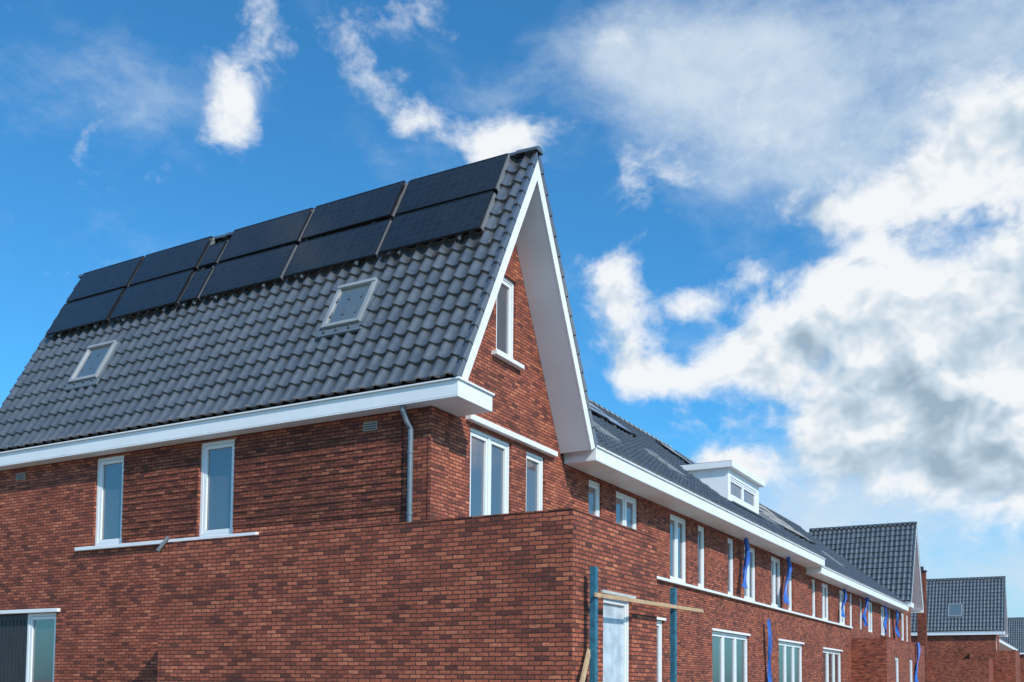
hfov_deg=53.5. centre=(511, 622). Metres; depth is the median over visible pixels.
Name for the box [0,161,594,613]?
fascia and trim
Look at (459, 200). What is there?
solar panel array
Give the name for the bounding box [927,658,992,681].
brick extension
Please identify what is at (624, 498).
window frames
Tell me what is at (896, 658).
window frames
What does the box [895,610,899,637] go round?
blue tarpaulin strip
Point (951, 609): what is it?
skylight
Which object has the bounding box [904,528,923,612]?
fascia and trim
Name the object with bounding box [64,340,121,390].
skylight
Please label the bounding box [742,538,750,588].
blue tarpaulin strip
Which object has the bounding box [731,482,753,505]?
dormer window pane
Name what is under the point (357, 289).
skylight
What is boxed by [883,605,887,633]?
blue tarpaulin strip
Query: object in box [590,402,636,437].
solar panel array
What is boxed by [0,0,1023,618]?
sky
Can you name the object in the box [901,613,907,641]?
window frames
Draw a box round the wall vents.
[16,421,377,480]
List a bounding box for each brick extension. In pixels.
[156,508,656,681]
[851,636,924,681]
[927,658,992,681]
[970,650,1019,681]
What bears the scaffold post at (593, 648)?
on the ground
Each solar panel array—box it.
[46,153,510,336]
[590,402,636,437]
[656,440,696,463]
[759,504,814,544]
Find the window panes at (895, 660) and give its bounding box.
[895,660,910,681]
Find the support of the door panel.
in the brick extension at (496, 598)
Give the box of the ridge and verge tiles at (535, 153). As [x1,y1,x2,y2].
[2,146,597,445]
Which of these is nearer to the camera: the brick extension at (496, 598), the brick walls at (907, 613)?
the brick extension at (496, 598)
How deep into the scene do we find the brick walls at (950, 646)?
79.01 m
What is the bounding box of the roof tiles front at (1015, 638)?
[999,618,1023,651]
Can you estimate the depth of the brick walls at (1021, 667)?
124.24 m
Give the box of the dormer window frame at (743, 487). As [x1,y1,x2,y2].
[730,477,755,510]
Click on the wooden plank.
(619, 598)
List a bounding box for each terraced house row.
[560,399,825,681]
[759,503,908,681]
[999,638,1017,650]
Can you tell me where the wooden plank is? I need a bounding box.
[594,593,702,612]
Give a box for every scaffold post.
[589,566,597,681]
[670,588,676,681]
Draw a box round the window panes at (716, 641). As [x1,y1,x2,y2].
[589,487,799,681]
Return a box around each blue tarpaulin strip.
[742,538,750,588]
[767,618,771,681]
[783,557,791,603]
[841,588,846,617]
[862,597,868,626]
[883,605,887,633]
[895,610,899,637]
[915,642,920,681]
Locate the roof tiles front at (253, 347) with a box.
[0,154,531,449]
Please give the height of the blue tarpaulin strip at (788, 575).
1.520 m
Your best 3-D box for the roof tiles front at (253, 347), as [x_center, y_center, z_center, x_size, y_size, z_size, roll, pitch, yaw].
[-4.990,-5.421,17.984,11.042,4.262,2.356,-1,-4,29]
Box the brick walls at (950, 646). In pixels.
[911,635,999,658]
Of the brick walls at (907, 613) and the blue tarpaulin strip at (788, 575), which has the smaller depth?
the blue tarpaulin strip at (788, 575)
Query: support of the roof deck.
on the fascia and trim at (534, 245)
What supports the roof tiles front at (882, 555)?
attached to the fascia and trim at (915, 605)
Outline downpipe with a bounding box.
[400,405,413,521]
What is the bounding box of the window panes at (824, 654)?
[812,583,882,681]
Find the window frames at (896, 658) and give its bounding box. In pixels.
[895,657,911,681]
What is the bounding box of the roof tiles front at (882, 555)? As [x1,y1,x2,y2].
[810,524,914,600]
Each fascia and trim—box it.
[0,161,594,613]
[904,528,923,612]
[911,585,1007,636]
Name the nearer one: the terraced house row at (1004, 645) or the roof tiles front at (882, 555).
the roof tiles front at (882, 555)
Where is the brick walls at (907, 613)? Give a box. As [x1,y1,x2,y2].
[898,608,910,642]
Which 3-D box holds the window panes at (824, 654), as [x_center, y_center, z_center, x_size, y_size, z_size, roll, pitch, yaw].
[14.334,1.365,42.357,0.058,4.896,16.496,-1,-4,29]
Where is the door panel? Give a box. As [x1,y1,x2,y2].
[603,603,622,681]
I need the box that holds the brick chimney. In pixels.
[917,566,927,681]
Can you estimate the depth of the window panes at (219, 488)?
16.85 m
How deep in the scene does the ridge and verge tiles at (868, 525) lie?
54.14 m
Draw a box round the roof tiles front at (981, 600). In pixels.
[911,577,1003,631]
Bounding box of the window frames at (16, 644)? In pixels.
[0,277,542,681]
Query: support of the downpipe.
attached to the brick walls at (347, 472)
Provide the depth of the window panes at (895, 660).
42.91 m
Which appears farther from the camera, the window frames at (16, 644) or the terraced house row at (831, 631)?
the terraced house row at (831, 631)
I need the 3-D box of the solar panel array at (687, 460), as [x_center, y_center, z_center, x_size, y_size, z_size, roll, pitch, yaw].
[6.548,-5.075,34.561,2.340,1.868,3.360,-1,-4,29]
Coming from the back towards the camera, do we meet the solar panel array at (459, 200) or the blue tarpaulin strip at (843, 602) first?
the blue tarpaulin strip at (843, 602)
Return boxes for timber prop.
[580,647,589,681]
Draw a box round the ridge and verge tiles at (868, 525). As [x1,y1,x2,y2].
[809,521,923,607]
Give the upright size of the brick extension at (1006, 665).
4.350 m
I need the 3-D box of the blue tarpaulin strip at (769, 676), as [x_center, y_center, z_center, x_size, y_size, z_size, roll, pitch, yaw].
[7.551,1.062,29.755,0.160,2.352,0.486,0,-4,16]
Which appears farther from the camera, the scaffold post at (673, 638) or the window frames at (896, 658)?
the window frames at (896, 658)
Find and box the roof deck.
[0,373,453,451]
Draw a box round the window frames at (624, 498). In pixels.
[589,480,801,681]
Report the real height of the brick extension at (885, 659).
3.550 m
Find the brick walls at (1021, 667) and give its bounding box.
[1020,654,1023,681]
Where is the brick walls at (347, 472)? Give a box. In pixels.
[0,243,563,681]
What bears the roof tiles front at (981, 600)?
attached to the fascia and trim at (1002, 633)
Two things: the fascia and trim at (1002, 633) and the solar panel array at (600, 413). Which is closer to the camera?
the solar panel array at (600, 413)
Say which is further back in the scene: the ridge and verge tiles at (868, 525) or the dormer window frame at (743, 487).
the ridge and verge tiles at (868, 525)
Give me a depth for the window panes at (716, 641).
26.98 m
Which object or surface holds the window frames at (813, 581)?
in the terraced house row at (831, 631)
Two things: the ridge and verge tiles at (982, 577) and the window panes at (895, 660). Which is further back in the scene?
the ridge and verge tiles at (982, 577)
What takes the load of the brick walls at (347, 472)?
on the ground
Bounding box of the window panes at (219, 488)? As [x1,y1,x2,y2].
[32,284,536,681]
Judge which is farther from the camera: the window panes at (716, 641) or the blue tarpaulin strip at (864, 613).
the blue tarpaulin strip at (864, 613)
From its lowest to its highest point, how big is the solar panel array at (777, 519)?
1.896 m
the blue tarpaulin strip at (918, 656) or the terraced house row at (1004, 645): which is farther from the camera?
the terraced house row at (1004, 645)
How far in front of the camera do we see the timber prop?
11.72 m
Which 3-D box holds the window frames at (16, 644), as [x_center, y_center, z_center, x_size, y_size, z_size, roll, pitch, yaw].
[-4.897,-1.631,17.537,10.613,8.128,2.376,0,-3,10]
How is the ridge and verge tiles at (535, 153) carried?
on the roof deck
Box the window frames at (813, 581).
[812,579,889,681]
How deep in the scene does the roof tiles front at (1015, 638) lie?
125.71 m
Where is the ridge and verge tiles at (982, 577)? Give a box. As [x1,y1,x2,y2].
[926,576,1007,630]
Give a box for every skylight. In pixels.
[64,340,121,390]
[315,277,380,338]
[947,604,962,617]
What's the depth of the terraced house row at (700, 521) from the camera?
25.66 m
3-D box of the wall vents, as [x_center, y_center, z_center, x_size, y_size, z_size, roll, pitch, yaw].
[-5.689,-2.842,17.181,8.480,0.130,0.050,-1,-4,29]

